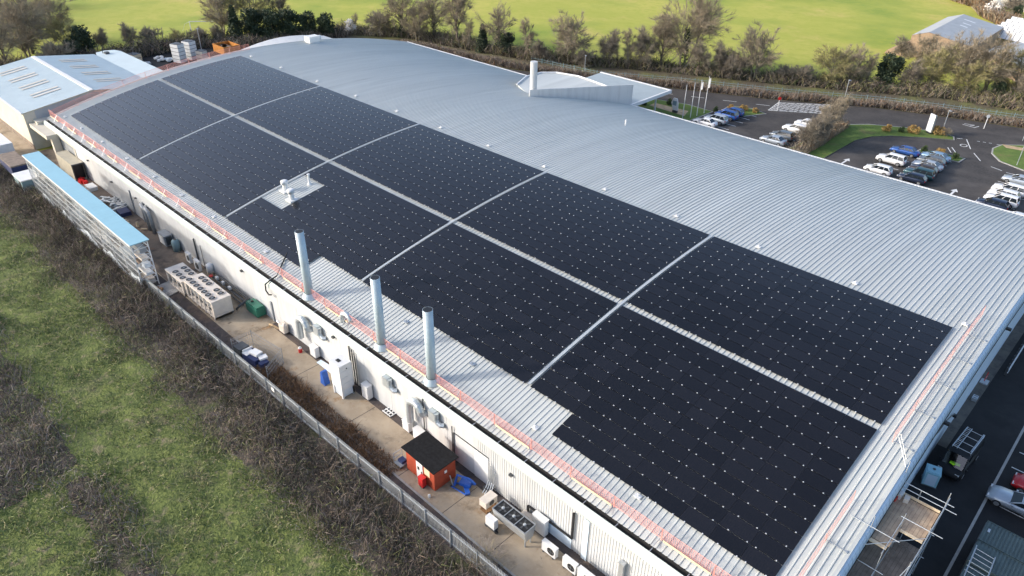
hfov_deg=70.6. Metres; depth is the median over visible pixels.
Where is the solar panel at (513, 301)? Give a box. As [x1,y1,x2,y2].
[501,293,525,308]
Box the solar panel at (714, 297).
[701,289,728,304]
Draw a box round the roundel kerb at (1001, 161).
[991,145,1023,170]
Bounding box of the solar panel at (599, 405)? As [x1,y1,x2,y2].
[583,394,614,416]
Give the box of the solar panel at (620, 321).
[606,313,633,329]
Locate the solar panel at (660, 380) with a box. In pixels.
[644,370,676,390]
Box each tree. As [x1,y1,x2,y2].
[0,0,51,53]
[0,0,53,57]
[0,11,24,63]
[23,0,74,41]
[35,16,80,46]
[62,38,81,54]
[69,25,96,52]
[92,27,109,47]
[118,21,139,46]
[168,27,184,41]
[198,0,239,32]
[208,24,223,38]
[217,0,275,25]
[226,5,243,40]
[239,6,263,38]
[259,7,283,37]
[263,0,289,15]
[278,8,300,35]
[297,10,317,34]
[316,12,334,34]
[344,18,355,31]
[349,12,358,25]
[380,0,417,36]
[395,1,430,40]
[412,0,450,35]
[433,0,474,40]
[461,19,474,44]
[471,1,519,49]
[475,25,489,52]
[497,31,514,52]
[518,17,540,53]
[530,39,549,62]
[546,9,598,62]
[593,28,624,64]
[620,26,637,67]
[632,25,662,68]
[648,13,681,65]
[649,0,736,69]
[687,40,715,74]
[712,39,732,73]
[726,20,782,78]
[793,117,826,145]
[805,110,836,141]
[812,43,855,84]
[817,101,840,128]
[821,97,848,126]
[834,94,853,119]
[835,41,876,79]
[861,53,879,78]
[875,51,905,84]
[890,35,914,60]
[894,56,931,86]
[907,32,946,67]
[908,41,964,87]
[931,28,1003,86]
[947,59,998,95]
[959,30,1022,93]
[984,0,1003,12]
[989,45,1023,95]
[991,81,1007,96]
[1011,74,1023,101]
[1013,5,1023,16]
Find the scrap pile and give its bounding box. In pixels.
[100,196,127,211]
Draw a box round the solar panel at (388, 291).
[381,284,398,298]
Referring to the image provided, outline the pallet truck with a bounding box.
[450,474,475,495]
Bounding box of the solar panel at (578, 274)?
[566,267,591,280]
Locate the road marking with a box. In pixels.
[691,96,1023,209]
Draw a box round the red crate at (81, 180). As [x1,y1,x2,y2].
[78,177,87,184]
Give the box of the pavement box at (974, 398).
[971,394,978,401]
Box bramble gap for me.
[65,477,161,575]
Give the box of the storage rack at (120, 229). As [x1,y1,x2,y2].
[22,151,159,287]
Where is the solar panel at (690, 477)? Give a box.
[672,464,708,491]
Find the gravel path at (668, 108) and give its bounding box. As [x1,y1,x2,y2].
[650,103,687,115]
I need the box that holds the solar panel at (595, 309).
[581,301,608,316]
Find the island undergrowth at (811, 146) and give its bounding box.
[783,119,849,153]
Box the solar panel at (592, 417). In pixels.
[573,404,604,426]
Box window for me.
[424,468,429,477]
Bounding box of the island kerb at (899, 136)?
[790,124,954,156]
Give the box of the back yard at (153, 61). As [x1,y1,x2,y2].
[142,46,248,70]
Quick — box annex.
[984,41,1023,80]
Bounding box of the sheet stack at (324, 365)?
[317,360,330,372]
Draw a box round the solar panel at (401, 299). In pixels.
[391,292,413,307]
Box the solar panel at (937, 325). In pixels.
[919,317,952,333]
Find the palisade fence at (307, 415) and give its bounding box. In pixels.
[146,279,506,575]
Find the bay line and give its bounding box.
[999,452,1023,518]
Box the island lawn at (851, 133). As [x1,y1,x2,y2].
[791,124,952,157]
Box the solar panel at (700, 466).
[682,452,718,479]
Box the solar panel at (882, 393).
[865,382,900,404]
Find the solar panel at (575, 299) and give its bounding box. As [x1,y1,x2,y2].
[563,291,588,306]
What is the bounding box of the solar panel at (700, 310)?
[685,302,713,318]
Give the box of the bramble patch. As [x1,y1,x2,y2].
[0,354,76,508]
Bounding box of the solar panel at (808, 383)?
[792,373,826,394]
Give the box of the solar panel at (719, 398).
[702,387,735,409]
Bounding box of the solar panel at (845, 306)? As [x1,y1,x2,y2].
[828,298,858,313]
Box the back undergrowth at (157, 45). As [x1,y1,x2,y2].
[0,23,348,65]
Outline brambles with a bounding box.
[0,163,501,575]
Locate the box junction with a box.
[769,102,830,113]
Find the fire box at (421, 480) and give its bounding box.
[417,474,425,487]
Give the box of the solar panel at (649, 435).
[630,421,663,446]
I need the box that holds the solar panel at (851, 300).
[835,292,864,307]
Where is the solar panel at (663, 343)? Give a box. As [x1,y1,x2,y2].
[648,334,678,352]
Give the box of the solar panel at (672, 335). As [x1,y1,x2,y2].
[657,327,686,344]
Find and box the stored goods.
[32,169,155,284]
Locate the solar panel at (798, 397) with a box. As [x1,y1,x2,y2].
[781,386,815,408]
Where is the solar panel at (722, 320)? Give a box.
[708,312,737,328]
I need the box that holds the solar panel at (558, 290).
[545,283,569,297]
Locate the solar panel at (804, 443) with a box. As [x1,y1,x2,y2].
[785,430,821,455]
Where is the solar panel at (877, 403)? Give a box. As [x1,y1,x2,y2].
[858,391,894,413]
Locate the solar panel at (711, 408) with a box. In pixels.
[693,396,726,418]
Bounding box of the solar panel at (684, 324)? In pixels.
[669,316,698,332]
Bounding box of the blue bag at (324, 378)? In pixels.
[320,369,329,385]
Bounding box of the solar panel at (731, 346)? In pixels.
[715,337,746,355]
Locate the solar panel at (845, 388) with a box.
[828,378,863,399]
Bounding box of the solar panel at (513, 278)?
[502,272,525,285]
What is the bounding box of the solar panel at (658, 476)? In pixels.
[635,459,670,486]
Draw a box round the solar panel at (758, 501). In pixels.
[739,486,778,516]
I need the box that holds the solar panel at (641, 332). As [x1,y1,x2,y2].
[627,323,655,340]
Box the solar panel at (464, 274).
[452,268,475,281]
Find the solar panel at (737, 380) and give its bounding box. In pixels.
[719,369,752,390]
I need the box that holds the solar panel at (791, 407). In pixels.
[772,395,807,418]
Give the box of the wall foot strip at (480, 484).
[273,322,605,575]
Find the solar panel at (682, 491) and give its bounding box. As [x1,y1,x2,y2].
[661,475,698,504]
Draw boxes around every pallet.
[116,207,132,218]
[382,407,395,416]
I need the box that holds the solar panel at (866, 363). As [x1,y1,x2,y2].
[849,353,883,373]
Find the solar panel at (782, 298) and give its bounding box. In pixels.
[768,290,796,305]
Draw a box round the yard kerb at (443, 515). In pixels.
[236,340,515,575]
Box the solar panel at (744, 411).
[728,400,763,423]
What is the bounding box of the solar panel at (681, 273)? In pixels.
[667,266,693,279]
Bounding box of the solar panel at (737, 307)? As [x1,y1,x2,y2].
[723,299,751,314]
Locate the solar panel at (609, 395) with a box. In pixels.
[593,384,624,406]
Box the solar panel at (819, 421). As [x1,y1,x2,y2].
[801,410,837,433]
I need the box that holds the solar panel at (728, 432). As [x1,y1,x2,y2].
[711,420,745,444]
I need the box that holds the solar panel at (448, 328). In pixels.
[436,320,460,336]
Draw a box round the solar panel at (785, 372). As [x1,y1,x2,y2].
[766,361,798,380]
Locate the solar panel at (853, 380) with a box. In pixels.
[835,369,870,390]
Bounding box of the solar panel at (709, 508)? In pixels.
[689,493,727,523]
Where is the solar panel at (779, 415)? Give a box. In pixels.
[764,405,800,428]
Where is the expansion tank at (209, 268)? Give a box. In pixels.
[205,262,213,274]
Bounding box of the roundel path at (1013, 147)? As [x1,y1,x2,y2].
[1002,144,1023,150]
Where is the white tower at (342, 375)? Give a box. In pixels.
[329,354,354,398]
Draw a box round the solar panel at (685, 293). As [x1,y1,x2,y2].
[672,286,699,301]
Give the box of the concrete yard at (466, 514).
[0,122,576,575]
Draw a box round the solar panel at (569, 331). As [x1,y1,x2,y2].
[554,322,581,339]
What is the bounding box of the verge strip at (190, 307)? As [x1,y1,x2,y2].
[107,244,511,575]
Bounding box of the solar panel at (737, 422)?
[719,410,754,434]
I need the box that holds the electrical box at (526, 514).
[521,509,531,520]
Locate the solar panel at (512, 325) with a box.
[499,317,524,334]
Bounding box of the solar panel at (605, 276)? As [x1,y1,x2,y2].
[592,270,617,283]
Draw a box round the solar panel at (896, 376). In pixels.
[878,366,913,386]
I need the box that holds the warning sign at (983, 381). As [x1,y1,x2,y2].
[979,372,988,385]
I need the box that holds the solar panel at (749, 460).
[729,446,765,472]
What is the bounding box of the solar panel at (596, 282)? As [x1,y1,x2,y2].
[584,276,609,289]
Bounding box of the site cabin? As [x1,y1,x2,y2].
[12,170,41,191]
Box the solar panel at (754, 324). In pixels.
[739,316,768,332]
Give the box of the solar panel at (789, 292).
[774,285,802,299]
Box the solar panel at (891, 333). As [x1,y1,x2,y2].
[875,325,907,342]
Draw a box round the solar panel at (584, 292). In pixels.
[571,285,596,299]
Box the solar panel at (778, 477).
[758,462,796,490]
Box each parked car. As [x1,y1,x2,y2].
[693,117,717,126]
[704,113,728,124]
[714,109,739,120]
[722,106,744,116]
[759,134,787,145]
[769,130,794,140]
[782,122,806,133]
[794,118,809,124]
[863,163,893,175]
[875,152,906,166]
[889,145,920,157]
[896,171,927,184]
[903,166,935,180]
[908,163,938,174]
[911,159,944,171]
[916,155,946,165]
[919,151,951,162]
[976,197,1010,209]
[983,192,1020,208]
[985,484,1023,515]
[987,188,1021,198]
[991,182,1023,197]
[1001,174,1023,184]
[1010,472,1023,492]
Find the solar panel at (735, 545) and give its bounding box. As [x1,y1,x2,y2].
[708,525,748,557]
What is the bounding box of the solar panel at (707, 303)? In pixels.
[693,296,721,311]
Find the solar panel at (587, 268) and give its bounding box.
[574,261,599,274]
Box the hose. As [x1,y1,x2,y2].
[265,252,287,295]
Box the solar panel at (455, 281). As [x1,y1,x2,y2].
[444,274,466,288]
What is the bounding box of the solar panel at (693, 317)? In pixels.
[677,309,706,325]
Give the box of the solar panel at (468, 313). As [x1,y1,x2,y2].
[456,305,480,321]
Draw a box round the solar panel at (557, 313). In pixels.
[545,305,571,321]
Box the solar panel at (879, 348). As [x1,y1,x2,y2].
[862,338,895,357]
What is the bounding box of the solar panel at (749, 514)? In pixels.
[729,498,768,529]
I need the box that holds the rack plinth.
[156,281,178,299]
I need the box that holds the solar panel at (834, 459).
[815,446,853,472]
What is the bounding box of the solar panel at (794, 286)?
[780,279,808,293]
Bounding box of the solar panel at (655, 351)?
[640,342,669,360]
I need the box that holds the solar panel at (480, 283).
[468,276,491,290]
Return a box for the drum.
[171,239,181,251]
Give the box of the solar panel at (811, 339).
[796,330,827,348]
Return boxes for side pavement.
[937,314,1023,447]
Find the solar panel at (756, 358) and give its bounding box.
[740,349,772,368]
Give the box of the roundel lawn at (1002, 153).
[993,145,1023,169]
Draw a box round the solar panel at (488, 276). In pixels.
[477,269,500,283]
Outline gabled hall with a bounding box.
[0,48,160,149]
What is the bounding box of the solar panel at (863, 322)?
[848,314,879,330]
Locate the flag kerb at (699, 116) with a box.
[657,99,712,120]
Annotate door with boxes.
[60,139,75,156]
[416,461,422,475]
[474,449,488,484]
[924,474,937,486]
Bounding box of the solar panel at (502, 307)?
[492,300,516,315]
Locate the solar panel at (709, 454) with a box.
[691,441,727,467]
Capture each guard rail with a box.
[48,110,57,122]
[51,101,76,115]
[66,122,76,135]
[75,90,99,104]
[75,129,85,141]
[84,134,95,149]
[95,142,105,156]
[99,81,123,94]
[105,149,117,163]
[116,157,128,172]
[122,72,144,85]
[128,164,140,180]
[140,172,152,189]
[145,65,167,77]
[152,181,166,198]
[165,189,180,208]
[167,58,188,70]
[179,199,195,218]
[188,53,209,63]
[194,209,210,229]
[209,48,229,58]
[210,220,226,240]
[226,232,244,252]
[244,243,262,265]
[262,256,282,279]
[281,268,302,293]
[302,284,324,309]
[324,298,347,325]
[351,316,373,343]
[373,331,400,362]
[400,350,426,382]
[435,374,460,404]
[461,391,493,428]
[494,414,530,454]
[531,439,570,481]
[571,466,614,512]
[614,496,662,546]
[661,529,715,575]
[714,565,730,575]
[799,534,826,575]
[826,491,855,553]
[892,400,917,451]
[914,372,937,418]
[934,347,955,389]
[952,325,971,363]
[968,306,986,341]
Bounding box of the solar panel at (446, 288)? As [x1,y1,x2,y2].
[434,281,457,294]
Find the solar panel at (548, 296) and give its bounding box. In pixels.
[536,289,560,304]
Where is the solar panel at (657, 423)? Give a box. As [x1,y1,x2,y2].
[640,411,673,435]
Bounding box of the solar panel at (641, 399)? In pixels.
[626,388,657,410]
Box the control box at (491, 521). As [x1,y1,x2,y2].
[484,513,497,534]
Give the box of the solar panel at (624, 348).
[609,338,638,357]
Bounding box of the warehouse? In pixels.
[29,34,1023,575]
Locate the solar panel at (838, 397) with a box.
[821,387,856,408]
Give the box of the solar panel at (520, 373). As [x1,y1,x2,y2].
[506,363,534,382]
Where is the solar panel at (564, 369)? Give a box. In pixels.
[551,360,579,379]
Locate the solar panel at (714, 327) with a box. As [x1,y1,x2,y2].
[700,319,729,336]
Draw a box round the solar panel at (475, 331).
[462,322,487,339]
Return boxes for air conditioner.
[185,251,192,263]
[193,258,202,271]
[541,538,558,559]
[562,554,578,575]
[577,565,594,575]
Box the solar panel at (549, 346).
[536,337,563,355]
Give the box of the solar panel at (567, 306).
[554,298,580,313]
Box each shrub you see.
[31,39,76,55]
[134,25,161,40]
[186,26,208,37]
[363,9,393,36]
[573,46,596,67]
[721,48,751,79]
[739,105,747,110]
[752,108,759,112]
[776,64,795,79]
[789,63,817,82]
[882,124,892,131]
[898,126,904,132]
[907,124,921,133]
[921,145,927,150]
[932,125,944,134]
[935,148,946,153]
[940,127,953,136]
[952,152,959,158]
[1003,0,1023,12]
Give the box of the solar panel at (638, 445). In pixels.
[620,432,654,457]
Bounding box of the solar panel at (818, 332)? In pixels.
[803,323,833,340]
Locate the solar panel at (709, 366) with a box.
[695,357,726,376]
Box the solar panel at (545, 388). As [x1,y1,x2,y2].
[530,378,560,398]
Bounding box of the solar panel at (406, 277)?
[396,270,418,284]
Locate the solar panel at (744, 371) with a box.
[728,361,760,381]
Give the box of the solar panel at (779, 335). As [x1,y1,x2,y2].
[763,326,794,344]
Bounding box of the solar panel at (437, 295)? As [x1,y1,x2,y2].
[425,287,447,302]
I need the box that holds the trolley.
[393,448,406,468]
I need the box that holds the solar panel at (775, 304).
[760,296,789,311]
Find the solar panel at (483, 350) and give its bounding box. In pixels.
[469,341,495,358]
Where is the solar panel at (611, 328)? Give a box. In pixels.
[597,320,625,337]
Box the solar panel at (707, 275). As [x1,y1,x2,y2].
[694,269,721,282]
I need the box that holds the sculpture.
[671,98,678,112]
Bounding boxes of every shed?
[401,431,458,490]
[885,14,1003,64]
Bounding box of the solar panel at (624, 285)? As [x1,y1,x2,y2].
[611,278,636,292]
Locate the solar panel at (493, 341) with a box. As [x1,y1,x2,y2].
[480,332,505,350]
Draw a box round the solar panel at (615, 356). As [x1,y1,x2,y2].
[600,346,629,365]
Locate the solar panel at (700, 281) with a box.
[687,275,714,288]
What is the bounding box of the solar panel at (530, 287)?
[518,280,543,294]
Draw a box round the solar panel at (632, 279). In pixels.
[619,272,644,286]
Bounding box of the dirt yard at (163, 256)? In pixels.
[0,149,204,280]
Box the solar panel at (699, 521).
[679,506,717,536]
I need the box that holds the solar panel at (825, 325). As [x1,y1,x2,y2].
[809,316,840,333]
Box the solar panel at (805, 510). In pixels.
[779,492,819,522]
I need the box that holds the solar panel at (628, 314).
[614,306,641,322]
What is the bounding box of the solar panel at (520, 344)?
[507,335,534,353]
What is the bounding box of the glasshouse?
[994,16,1023,42]
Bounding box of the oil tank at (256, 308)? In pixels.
[245,298,265,317]
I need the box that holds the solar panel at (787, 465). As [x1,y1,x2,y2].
[767,451,805,478]
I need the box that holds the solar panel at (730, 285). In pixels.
[715,278,743,291]
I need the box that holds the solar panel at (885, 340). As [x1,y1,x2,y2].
[869,331,901,349]
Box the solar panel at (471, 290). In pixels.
[459,282,482,297]
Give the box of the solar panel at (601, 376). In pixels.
[581,363,611,383]
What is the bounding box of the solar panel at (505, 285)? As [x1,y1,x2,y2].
[493,278,517,292]
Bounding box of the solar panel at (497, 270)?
[486,263,509,277]
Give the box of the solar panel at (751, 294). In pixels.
[737,287,765,301]
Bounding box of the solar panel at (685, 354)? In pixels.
[671,345,701,364]
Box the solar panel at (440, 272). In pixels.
[429,266,451,279]
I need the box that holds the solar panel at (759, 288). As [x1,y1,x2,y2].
[744,281,772,295]
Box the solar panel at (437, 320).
[420,313,444,326]
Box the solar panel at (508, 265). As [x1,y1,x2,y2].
[495,258,518,270]
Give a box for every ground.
[0,0,1023,573]
[0,34,1023,127]
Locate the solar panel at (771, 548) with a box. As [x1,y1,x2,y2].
[750,531,791,564]
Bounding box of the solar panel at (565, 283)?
[553,276,578,290]
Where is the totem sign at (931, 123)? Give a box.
[926,113,936,133]
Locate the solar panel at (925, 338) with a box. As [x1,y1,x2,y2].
[909,329,941,346]
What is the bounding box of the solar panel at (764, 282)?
[751,275,779,289]
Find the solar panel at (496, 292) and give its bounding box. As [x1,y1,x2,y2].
[484,284,508,299]
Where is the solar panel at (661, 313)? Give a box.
[648,305,676,321]
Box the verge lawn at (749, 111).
[727,106,764,115]
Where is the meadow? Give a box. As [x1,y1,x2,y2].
[0,213,372,575]
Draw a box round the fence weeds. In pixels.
[255,359,400,480]
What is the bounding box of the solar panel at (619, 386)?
[603,376,633,396]
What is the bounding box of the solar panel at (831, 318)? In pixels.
[816,310,846,326]
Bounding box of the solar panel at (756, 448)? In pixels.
[738,435,774,461]
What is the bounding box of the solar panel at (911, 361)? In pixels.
[891,350,925,369]
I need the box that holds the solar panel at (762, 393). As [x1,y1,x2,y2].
[745,382,779,403]
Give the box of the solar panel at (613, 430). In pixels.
[596,417,628,441]
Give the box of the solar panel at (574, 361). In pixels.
[560,351,588,370]
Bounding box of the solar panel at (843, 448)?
[823,435,861,461]
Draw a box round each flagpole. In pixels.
[696,82,703,115]
[704,76,710,111]
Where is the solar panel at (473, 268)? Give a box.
[461,262,484,275]
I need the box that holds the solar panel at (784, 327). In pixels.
[770,319,801,336]
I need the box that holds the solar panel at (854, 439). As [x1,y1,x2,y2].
[831,424,868,449]
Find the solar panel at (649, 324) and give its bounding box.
[635,316,664,333]
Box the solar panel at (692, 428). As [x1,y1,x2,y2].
[675,416,709,440]
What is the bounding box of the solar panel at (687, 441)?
[665,426,699,450]
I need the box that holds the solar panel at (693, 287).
[680,280,706,294]
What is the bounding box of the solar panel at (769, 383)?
[754,373,787,394]
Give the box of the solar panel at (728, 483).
[710,469,747,497]
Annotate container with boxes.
[55,150,88,180]
[958,540,1023,575]
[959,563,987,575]
[968,520,1023,563]
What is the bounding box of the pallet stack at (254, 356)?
[233,341,269,368]
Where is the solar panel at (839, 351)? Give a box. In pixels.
[822,341,854,360]
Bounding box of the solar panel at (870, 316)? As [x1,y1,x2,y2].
[854,308,885,324]
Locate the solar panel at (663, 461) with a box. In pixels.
[645,448,680,474]
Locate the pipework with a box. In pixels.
[208,272,249,309]
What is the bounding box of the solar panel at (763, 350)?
[748,341,779,359]
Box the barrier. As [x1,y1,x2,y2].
[1004,341,1023,374]
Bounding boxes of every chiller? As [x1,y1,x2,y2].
[165,262,196,296]
[183,273,233,319]
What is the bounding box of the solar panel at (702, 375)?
[686,365,718,386]
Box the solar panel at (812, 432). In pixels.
[793,420,830,444]
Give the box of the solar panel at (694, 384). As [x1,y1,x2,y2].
[677,374,709,395]
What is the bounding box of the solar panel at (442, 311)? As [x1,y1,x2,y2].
[433,303,454,319]
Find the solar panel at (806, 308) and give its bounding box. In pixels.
[791,300,820,315]
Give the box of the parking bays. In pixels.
[947,432,1023,575]
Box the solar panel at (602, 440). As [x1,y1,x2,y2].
[586,428,618,452]
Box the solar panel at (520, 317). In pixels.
[508,310,534,325]
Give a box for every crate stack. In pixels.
[127,52,142,60]
[169,42,186,62]
[181,39,196,59]
[195,49,207,59]
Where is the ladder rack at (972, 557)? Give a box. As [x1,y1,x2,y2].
[964,545,995,575]
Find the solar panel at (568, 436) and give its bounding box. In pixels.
[552,424,584,448]
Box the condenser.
[479,490,497,513]
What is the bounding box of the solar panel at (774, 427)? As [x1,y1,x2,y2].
[756,415,791,438]
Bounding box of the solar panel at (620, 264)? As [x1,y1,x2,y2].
[608,258,633,271]
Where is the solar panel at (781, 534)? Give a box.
[760,517,801,550]
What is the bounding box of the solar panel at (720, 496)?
[700,481,737,510]
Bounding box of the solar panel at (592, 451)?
[575,439,608,464]
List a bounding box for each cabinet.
[309,343,319,358]
[360,381,372,399]
[401,417,412,432]
[412,425,424,437]
[532,510,548,536]
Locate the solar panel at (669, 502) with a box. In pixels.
[651,488,688,517]
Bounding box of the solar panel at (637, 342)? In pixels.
[618,331,647,348]
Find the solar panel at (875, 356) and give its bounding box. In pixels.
[856,346,889,364]
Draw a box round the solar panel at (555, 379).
[541,369,569,389]
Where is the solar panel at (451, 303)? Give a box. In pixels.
[440,296,463,311]
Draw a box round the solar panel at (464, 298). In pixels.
[449,289,473,304]
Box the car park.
[500,67,1023,212]
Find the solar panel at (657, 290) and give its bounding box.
[644,283,670,298]
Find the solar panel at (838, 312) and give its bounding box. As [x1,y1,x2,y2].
[822,304,852,319]
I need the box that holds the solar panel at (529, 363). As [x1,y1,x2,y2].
[516,354,544,373]
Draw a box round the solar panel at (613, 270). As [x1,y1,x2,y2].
[600,264,625,277]
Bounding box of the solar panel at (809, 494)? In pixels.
[789,479,828,509]
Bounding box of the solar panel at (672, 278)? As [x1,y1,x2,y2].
[659,271,685,285]
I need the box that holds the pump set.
[269,320,288,333]
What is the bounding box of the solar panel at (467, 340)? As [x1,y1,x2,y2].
[452,330,478,347]
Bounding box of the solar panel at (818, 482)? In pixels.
[798,468,837,496]
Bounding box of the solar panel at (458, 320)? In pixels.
[446,313,470,328]
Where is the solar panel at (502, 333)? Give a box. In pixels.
[490,324,515,341]
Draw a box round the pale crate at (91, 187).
[85,183,97,191]
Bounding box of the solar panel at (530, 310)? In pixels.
[518,302,543,318]
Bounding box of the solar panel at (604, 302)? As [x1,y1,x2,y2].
[590,294,616,309]
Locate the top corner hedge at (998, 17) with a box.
[950,0,1022,24]
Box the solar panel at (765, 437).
[747,425,783,450]
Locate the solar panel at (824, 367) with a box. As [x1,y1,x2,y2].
[807,357,841,376]
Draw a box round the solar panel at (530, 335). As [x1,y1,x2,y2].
[517,327,543,344]
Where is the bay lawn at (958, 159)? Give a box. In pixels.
[919,150,962,160]
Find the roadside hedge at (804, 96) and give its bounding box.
[400,39,1023,127]
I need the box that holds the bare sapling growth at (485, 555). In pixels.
[457,529,523,575]
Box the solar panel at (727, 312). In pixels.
[716,305,745,321]
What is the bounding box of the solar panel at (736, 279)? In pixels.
[722,272,749,285]
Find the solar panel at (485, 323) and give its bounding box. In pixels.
[472,315,497,331]
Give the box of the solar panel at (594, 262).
[583,256,606,268]
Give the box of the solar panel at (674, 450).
[655,436,690,462]
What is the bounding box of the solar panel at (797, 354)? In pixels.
[781,345,813,363]
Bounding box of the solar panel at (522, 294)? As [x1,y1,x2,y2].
[510,287,534,301]
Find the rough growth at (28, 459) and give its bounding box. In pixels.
[0,314,180,575]
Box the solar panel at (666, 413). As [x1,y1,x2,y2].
[650,402,682,424]
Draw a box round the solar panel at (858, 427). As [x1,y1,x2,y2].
[839,415,876,439]
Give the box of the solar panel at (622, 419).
[606,407,638,431]
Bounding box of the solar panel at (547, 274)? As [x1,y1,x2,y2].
[536,268,560,281]
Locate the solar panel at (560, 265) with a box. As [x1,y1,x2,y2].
[549,259,572,272]
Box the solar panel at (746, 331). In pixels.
[731,323,761,339]
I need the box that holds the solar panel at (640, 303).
[627,296,654,311]
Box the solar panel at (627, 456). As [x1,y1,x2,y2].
[609,443,643,469]
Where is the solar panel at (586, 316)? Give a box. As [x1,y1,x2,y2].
[572,308,599,324]
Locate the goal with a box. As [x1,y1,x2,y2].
[183,21,223,30]
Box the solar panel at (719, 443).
[701,431,736,456]
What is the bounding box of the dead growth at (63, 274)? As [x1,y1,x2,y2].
[0,182,432,575]
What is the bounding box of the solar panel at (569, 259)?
[557,253,581,266]
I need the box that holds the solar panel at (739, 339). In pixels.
[723,330,753,347]
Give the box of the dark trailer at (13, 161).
[0,151,28,173]
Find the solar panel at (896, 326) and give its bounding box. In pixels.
[881,318,912,335]
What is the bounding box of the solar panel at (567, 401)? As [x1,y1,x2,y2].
[551,391,582,412]
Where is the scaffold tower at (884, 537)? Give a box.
[839,435,956,575]
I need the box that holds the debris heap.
[153,56,163,61]
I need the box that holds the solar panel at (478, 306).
[465,298,489,313]
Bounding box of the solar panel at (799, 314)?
[784,306,814,322]
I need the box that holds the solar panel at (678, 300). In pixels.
[664,292,691,307]
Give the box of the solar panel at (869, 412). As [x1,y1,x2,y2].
[850,400,887,423]
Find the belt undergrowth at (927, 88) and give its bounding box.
[334,19,1023,110]
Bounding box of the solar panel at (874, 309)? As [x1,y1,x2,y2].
[860,302,890,317]
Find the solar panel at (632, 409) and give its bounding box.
[616,398,648,420]
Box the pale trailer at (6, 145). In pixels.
[0,133,14,153]
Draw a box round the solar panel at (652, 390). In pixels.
[635,379,666,400]
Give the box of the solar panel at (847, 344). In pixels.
[829,334,861,352]
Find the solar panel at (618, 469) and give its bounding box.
[599,454,633,481]
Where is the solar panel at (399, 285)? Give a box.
[386,277,408,291]
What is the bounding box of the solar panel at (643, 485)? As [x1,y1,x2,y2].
[624,470,660,498]
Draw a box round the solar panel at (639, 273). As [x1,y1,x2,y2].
[627,266,652,280]
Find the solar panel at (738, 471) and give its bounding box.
[720,457,756,484]
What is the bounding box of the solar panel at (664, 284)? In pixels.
[651,277,677,291]
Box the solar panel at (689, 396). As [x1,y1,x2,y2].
[668,383,700,404]
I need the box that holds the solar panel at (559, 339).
[545,330,572,347]
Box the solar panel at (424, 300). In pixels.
[415,294,438,307]
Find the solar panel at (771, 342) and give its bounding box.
[755,333,786,351]
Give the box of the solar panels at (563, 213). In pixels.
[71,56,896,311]
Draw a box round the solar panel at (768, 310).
[753,303,783,318]
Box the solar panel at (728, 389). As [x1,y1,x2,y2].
[711,378,743,399]
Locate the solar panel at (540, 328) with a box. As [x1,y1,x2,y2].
[526,319,553,336]
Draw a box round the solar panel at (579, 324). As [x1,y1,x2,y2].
[564,315,590,331]
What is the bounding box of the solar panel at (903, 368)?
[884,358,919,377]
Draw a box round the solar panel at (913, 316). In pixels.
[892,306,923,321]
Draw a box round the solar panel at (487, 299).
[475,291,498,306]
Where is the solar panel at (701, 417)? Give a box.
[684,406,718,429]
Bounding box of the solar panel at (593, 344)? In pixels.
[579,335,607,353]
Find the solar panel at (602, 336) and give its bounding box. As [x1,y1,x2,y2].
[588,328,616,345]
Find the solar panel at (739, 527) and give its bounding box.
[719,511,758,543]
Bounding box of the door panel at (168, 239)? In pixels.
[166,236,171,244]
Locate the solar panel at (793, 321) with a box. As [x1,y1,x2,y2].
[778,313,807,329]
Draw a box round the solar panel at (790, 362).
[773,353,806,372]
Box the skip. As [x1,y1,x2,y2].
[212,41,240,53]
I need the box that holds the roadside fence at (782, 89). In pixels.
[531,58,1023,117]
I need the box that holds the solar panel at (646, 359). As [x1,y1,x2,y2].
[631,350,661,369]
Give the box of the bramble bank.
[0,164,325,473]
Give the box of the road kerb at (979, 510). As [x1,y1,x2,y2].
[943,426,1023,575]
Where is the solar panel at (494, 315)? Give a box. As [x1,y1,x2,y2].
[482,307,506,323]
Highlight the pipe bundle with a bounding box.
[482,463,494,493]
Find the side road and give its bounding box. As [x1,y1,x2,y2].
[860,333,1023,575]
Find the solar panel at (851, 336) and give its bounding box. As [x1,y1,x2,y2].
[835,327,867,344]
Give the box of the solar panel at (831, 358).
[815,349,847,368]
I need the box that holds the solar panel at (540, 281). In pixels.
[528,274,552,288]
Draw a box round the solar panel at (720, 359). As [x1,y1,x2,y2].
[703,349,734,368]
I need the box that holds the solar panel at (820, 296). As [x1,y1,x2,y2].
[804,288,832,303]
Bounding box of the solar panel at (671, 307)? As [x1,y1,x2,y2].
[656,299,684,314]
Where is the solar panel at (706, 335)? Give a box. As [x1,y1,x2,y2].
[692,326,721,343]
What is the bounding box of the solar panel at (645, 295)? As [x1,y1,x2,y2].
[635,289,662,304]
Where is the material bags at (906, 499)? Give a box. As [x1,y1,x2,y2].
[894,490,910,503]
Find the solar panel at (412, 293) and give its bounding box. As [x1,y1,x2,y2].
[400,285,422,300]
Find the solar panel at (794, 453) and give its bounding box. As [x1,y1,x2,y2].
[776,440,813,466]
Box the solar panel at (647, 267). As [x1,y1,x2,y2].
[635,261,659,274]
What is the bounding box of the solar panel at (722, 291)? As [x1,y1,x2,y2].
[708,284,736,298]

